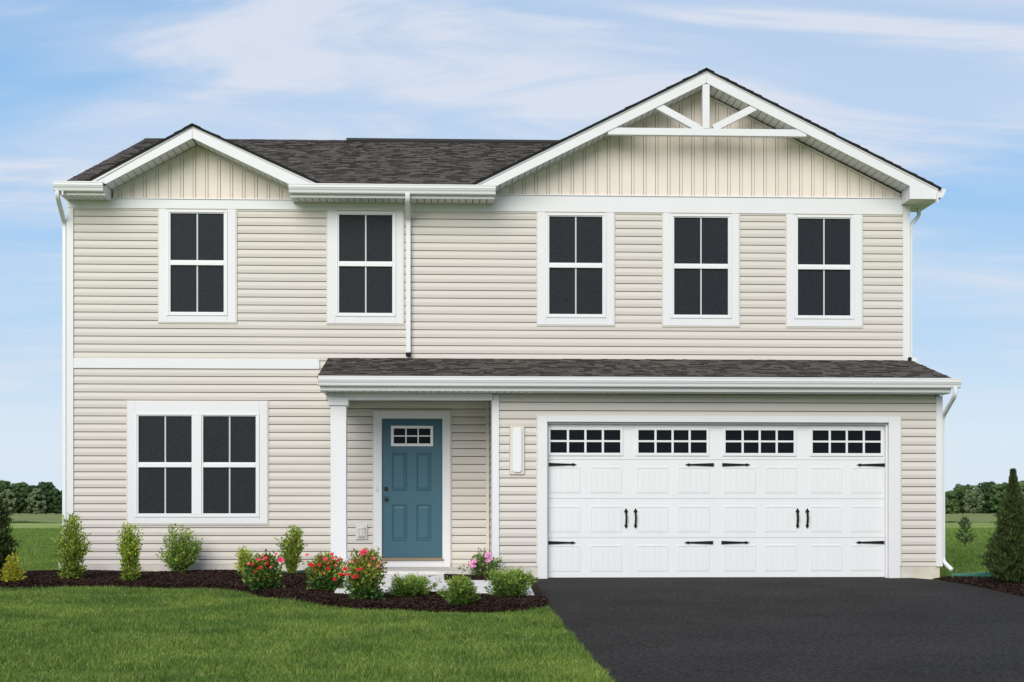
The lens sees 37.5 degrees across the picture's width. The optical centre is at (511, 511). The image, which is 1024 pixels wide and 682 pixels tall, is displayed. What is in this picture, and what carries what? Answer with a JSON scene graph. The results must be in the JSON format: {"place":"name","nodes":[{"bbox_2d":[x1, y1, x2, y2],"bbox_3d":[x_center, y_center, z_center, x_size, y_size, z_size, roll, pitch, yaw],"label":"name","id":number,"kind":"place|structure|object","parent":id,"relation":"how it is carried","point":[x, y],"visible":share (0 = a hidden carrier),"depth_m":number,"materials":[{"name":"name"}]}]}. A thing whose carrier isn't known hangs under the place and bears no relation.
{"place":"outdoors","nodes":[
{"label":"outdoors","id":0,"kind":"place"},
{"bbox_2d":[0,527,997,681],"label":"lawn grass","id":1,"kind":"structure","parent":0,"point":[62,624],"depth_m":14.48,"materials":[{"name":"green plant"}]},
{"bbox_2d":[2,513,1012,681],"bbox_3d":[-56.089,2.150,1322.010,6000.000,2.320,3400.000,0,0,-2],"label":"ground","id":2,"kind":"structure","parent":0,"point":[55,518],"depth_m":167.06,"materials":[{"name":"green plant"}]},
{"bbox_2d":[0,480,15,511],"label":"broadleaf tree","id":3,"kind":"object","parent":2,"relation":"on","point":[6,484],"visible":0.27,"depth_m":591.85,"materials":[{"name":"green plant"}]},
{"bbox_2d":[0,489,16,513],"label":"broadleaf tree","id":4,"kind":"object","parent":2,"relation":"on","point":[9,497],"visible":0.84,"depth_m":580.13,"materials":[{"name":"green plant"}]},
{"bbox_2d":[10,482,28,513],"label":"broadleaf tree","id":5,"kind":"object","parent":2,"relation":"on","point":[16,488],"visible":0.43,"depth_m":593.60,"materials":[{"name":"green plant"}]},
{"bbox_2d":[18,485,36,513],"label":"broadleaf tree","id":6,"kind":"object","parent":2,"relation":"on","point":[26,490],"visible":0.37,"depth_m":583.72,"materials":[{"name":"green plant"}]},
{"bbox_2d":[25,488,47,513],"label":"broadleaf tree","id":7,"kind":"object","parent":2,"relation":"on","point":[35,498],"visible":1,"depth_m":576.68,"materials":[{"name":"green plant"}]},
{"bbox_2d":[37,482,55,513],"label":"broadleaf tree","id":8,"kind":"object","parent":2,"relation":"on","point":[45,487],"visible":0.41,"depth_m":595.54,"materials":[{"name":"green plant"}]},
{"bbox_2d":[45,488,61,513],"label":"broadleaf tree","id":9,"kind":"object","parent":2,"relation":"on","point":[55,497],"visible":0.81,"depth_m":582.05,"materials":[{"name":"green plant"}]},
{"bbox_2d":[335,574,533,595],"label":"walkway","id":10,"kind":"structure","parent":2,"relation":"on","point":[480,584],"depth_m":19.75,"materials":[{"name":"concrete"}]},
{"bbox_2d":[7,520,994,522],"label":"field weeds","id":11,"kind":"object","parent":2,"relation":"on","point":[13,521],"visible":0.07,"depth_m":131.27,"materials":[{"name":"green plant"}]},
{"bbox_2d":[53,68,961,578],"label":"two storey house","id":12,"kind":"structure","parent":2,"relation":"on","point":[665,332],"depth_m":23.02,"materials":[{"name":"plastic"}]},
{"bbox_2d":[159,209,235,321],"bbox_3d":[-4.794,-3.748,22.995,1.163,1.727,0.043,0,0,-2],"label":"window","id":13,"kind":"structure","parent":12,"relation":"in","point":[197,248],"depth_m":23.00,"materials":[{"name":"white glass"}]},
{"bbox_2d":[128,401,266,523],"bbox_3d":[-4.792,-0.745,22.994,2.112,1.862,0.046,0,0,-2],"label":"window","id":14,"kind":"structure","parent":12,"relation":"in","point":[189,462],"depth_m":23.00,"materials":[{"name":"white glass"}]},
{"bbox_2d":[328,210,402,323],"bbox_3d":[-2.245,-3.746,23.103,1.154,1.732,0.043,0,0,-2],"label":"window","id":15,"kind":"structure","parent":12,"relation":"in","point":[365,249],"depth_m":23.11,"materials":[{"name":"black glass"}]},
{"bbox_2d":[382,419,441,557],"bbox_3d":[-1.531,-0.358,23.128,0.920,2.129,0.115,0,0,-2],"label":"front door","id":16,"kind":"structure","parent":12,"relation":"in","point":[411,448],"depth_m":23.14,"materials":[{"name":"teal paint"}]},
{"bbox_2d":[538,212,613,324],"bbox_3d":[0.984,-3.743,23.240,1.178,1.737,0.043,0,0,-2],"label":"window","id":17,"kind":"structure","parent":12,"relation":"in","point":[576,250],"depth_m":23.25,"materials":[{"name":"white glass"}]},
{"bbox_2d":[663,213,738,325],"bbox_3d":[2.923,-3.741,23.322,1.176,1.742,0.043,0,0,-2],"label":"window","id":18,"kind":"structure","parent":12,"relation":"in","point":[701,252],"depth_m":23.33,"materials":[{"name":"black glass"}]},
{"bbox_2d":[548,424,884,577],"bbox_3d":[2.988,-0.162,21.940,4.970,2.256,0.112,0,0,-2],"label":"garage door","id":19,"kind":"structure","parent":12,"relation":"in","point":[625,500],"depth_m":21.95,"materials":[{"name":"paint"}]},
{"bbox_2d":[787,214,861,326],"bbox_3d":[4.847,-3.740,23.404,1.175,1.744,0.043,0,0,-2],"label":"window","id":20,"kind":"structure","parent":12,"relation":"in","point":[824,253],"depth_m":23.41,"materials":[{"name":"black glass"}]},
{"bbox_2d":[0,569,1023,612],"bbox_3d":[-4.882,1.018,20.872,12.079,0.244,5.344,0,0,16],"label":"mulch bed","id":21,"kind":"object","parent":2,"relation":"on","point":[536,590],"visible":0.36,"depth_m":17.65,"materials":[{"name":"brown wood"}]},
{"bbox_2d":[0,496,24,575],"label":"arborvitae","id":22,"kind":"object","parent":21,"relation":"on","point":[6,544],"visible":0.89,"depth_m":20.78,"materials":[{"name":"green plant"}]},
{"bbox_2d":[0,550,26,581],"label":"golden shrub","id":23,"kind":"object","parent":21,"relation":"on","point":[11,571],"visible":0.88,"depth_m":20.21,"materials":[{"name":"yellow plant"}]},
{"bbox_2d":[50,513,91,578],"bbox_3d":[-6.044,0.494,20.726,0.558,0.974,0.540,0,0,-2],"label":"holly shrub","id":24,"kind":"object","parent":21,"relation":"on","point":[71,554],"visible":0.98,"depth_m":20.67,"materials":[{"name":"green plant"}]},
{"bbox_2d":[116,521,146,580],"bbox_3d":[-5.169,0.565,20.430,0.384,0.867,0.423,0,0,15],"label":"holly shrub","id":25,"kind":"object","parent":21,"relation":"on","point":[129,550],"visible":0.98,"depth_m":20.38,"materials":[{"name":"green plant"}]},
{"bbox_2d":[155,524,202,572],"bbox_3d":[-4.987,0.563,22.593,0.727,0.788,0.505,0,0,-2],"label":"fan shrub","id":26,"kind":"object","parent":21,"relation":"on","point":[178,558],"visible":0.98,"depth_m":22.53,"materials":[{"name":"green plant"}]},
{"bbox_2d":[234,546,255,570],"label":"privet shrub","id":27,"kind":"object","parent":21,"relation":"on","point":[241,557],"visible":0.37,"depth_m":22.46,"materials":[{"name":"green plant"}]},
{"bbox_2d":[237,549,285,589],"bbox_3d":[-3.197,0.737,19.201,0.636,0.592,0.620,0,0,-2],"label":"rose bush","id":28,"kind":"object","parent":21,"relation":"on","point":[262,571],"visible":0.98,"depth_m":19.12,"materials":[{"name":"green plant"}]},
{"bbox_2d":[274,525,305,572],"bbox_3d":[-3.192,0.557,21.949,0.443,0.815,0.405,0,0,34],"label":"fan shrub","id":29,"kind":"object","parent":21,"relation":"on","point":[292,549],"visible":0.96,"depth_m":21.89,"materials":[{"name":"green plant"}]},
{"bbox_2d":[285,570,307,572],"bbox_3d":[-3.116,0.885,22.488,0.620,0.100,0.339,0,0,10],"label":"splash block","id":30,"kind":"object","parent":21,"relation":"on","point":[300,571],"depth_m":22.34,"materials":[{"name":"green plastic"}]},
{"bbox_2d":[304,551,349,590],"bbox_3d":[-2.362,0.765,19.247,0.594,0.542,0.686,0,0,-2],"label":"rose bush","id":31,"kind":"object","parent":21,"relation":"on","point":[325,570],"visible":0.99,"depth_m":19.13,"materials":[{"name":"green plant"}]},
{"bbox_2d":[339,546,387,599],"bbox_3d":[-1.759,0.747,17.928,0.582,0.691,0.616,0,0,-2],"label":"rose bush","id":32,"kind":"object","parent":21,"relation":"on","point":[363,579],"visible":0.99,"depth_m":17.83,"materials":[{"name":"green plant"}]},
{"bbox_2d":[386,571,441,596],"bbox_3d":[-1.220,0.894,18.343,0.678,0.345,0.681,0,0,34],"label":"juniper","id":33,"kind":"object","parent":21,"relation":"on","point":[412,585],"visible":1,"depth_m":18.27,"materials":[{"name":"green plant"}]},
{"bbox_2d":[437,574,480,604],"bbox_3d":[-0.599,0.904,17.375,0.497,0.408,0.518,0,0,-32],"label":"juniper","id":34,"kind":"object","parent":21,"relation":"on","point":[462,590],"visible":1,"depth_m":17.29,"materials":[{"name":"green plant"}]},
{"bbox_2d":[458,547,506,576],"bbox_3d":[-0.384,0.733,21.215,0.628,0.479,0.608,0,0,32],"label":"azalea","id":35,"kind":"object","parent":21,"relation":"on","point":[479,567],"visible":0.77,"depth_m":21.14,"materials":[{"name":"green plant"}]},
{"bbox_2d":[483,566,538,596],"bbox_3d":[-0.006,0.860,18.389,0.682,0.411,0.678,0,0,31],"label":"juniper","id":36,"kind":"object","parent":21,"relation":"on","point":[509,583],"visible":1,"depth_m":18.25,"materials":[{"name":"green plant"}]},
{"bbox_2d":[945,490,959,513],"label":"broadleaf tree","id":37,"kind":"object","parent":2,"relation":"on","point":[952,501],"visible":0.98,"depth_m":595.37,"materials":[{"name":"green plant"}]},
{"bbox_2d":[953,483,970,513],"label":"broadleaf tree","id":38,"kind":"object","parent":2,"relation":"on","point":[959,489],"visible":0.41,"depth_m":611.13,"materials":[{"name":"green plant"}]},
{"bbox_2d":[954,515,977,547],"bbox_3d":[11.651,0.536,38.856,0.632,0.968,0.602,0,0,-34],"label":"young pine","id":39,"kind":"object","parent":2,"relation":"on","point":[964,527],"visible":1,"depth_m":38.85,"materials":[{"name":"green plant"}]},
{"bbox_2d":[962,485,984,513],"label":"broadleaf tree","id":40,"kind":"object","parent":2,"relation":"on","point":[974,496],"visible":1,"depth_m":593.68,"materials":[{"name":"green plant"}]},
{"bbox_2d":[934,576,1023,596],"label":"mulch bed","id":41,"kind":"object","parent":2,"relation":"on","point":[986,585],"visible":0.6,"depth_m":20.37,"materials":[{"name":"brown wood"}]},
{"bbox_2d":[952,572,991,576],"bbox_3d":[6.594,0.885,21.519,0.620,0.100,0.359,0,0,16],"label":"splash block","id":42,"kind":"object","parent":41,"relation":"on","point":[980,574],"depth_m":21.38,"materials":[{"name":"green plastic"}]},
{"bbox_2d":[976,468,1023,582],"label":"arborvitae","id":43,"kind":"object","parent":41,"relation":"on","point":[1005,554],"visible":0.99,"depth_m":20.33,"materials":[{"name":"green plant"}]},
{"bbox_2d":[977,481,996,513],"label":"broadleaf tree","id":44,"kind":"object","parent":2,"relation":"on","point":[985,487],"visible":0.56,"depth_m":609.65,"materials":[{"name":"green plant"}]},
{"bbox_2d":[988,483,1006,511],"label":"broadleaf tree","id":45,"kind":"object","parent":2,"relation":"on","point":[998,490],"visible":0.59,"depth_m":600.36,"materials":[{"name":"green plant"}]},
{"bbox_2d":[1018,480,1023,494],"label":"broadleaf tree","id":46,"kind":"object","parent":2,"relation":"on","point":[1021,484],"visible":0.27,"depth_m":602.21,"materials":[{"name":"green plant"}]},
{"bbox_2d":[0,0,1023,505],"label":"sky","id":47,"kind":"structure","parent":0,"point":[934,89],"materials":[{"name":"blue"}]},
{"bbox_2d":[535,578,1023,681],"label":"driveway","id":48,"kind":"structure","parent":0,"point":[776,630],"depth_m":15.48,"materials":[{"name":"black asphalt"}]}
]}

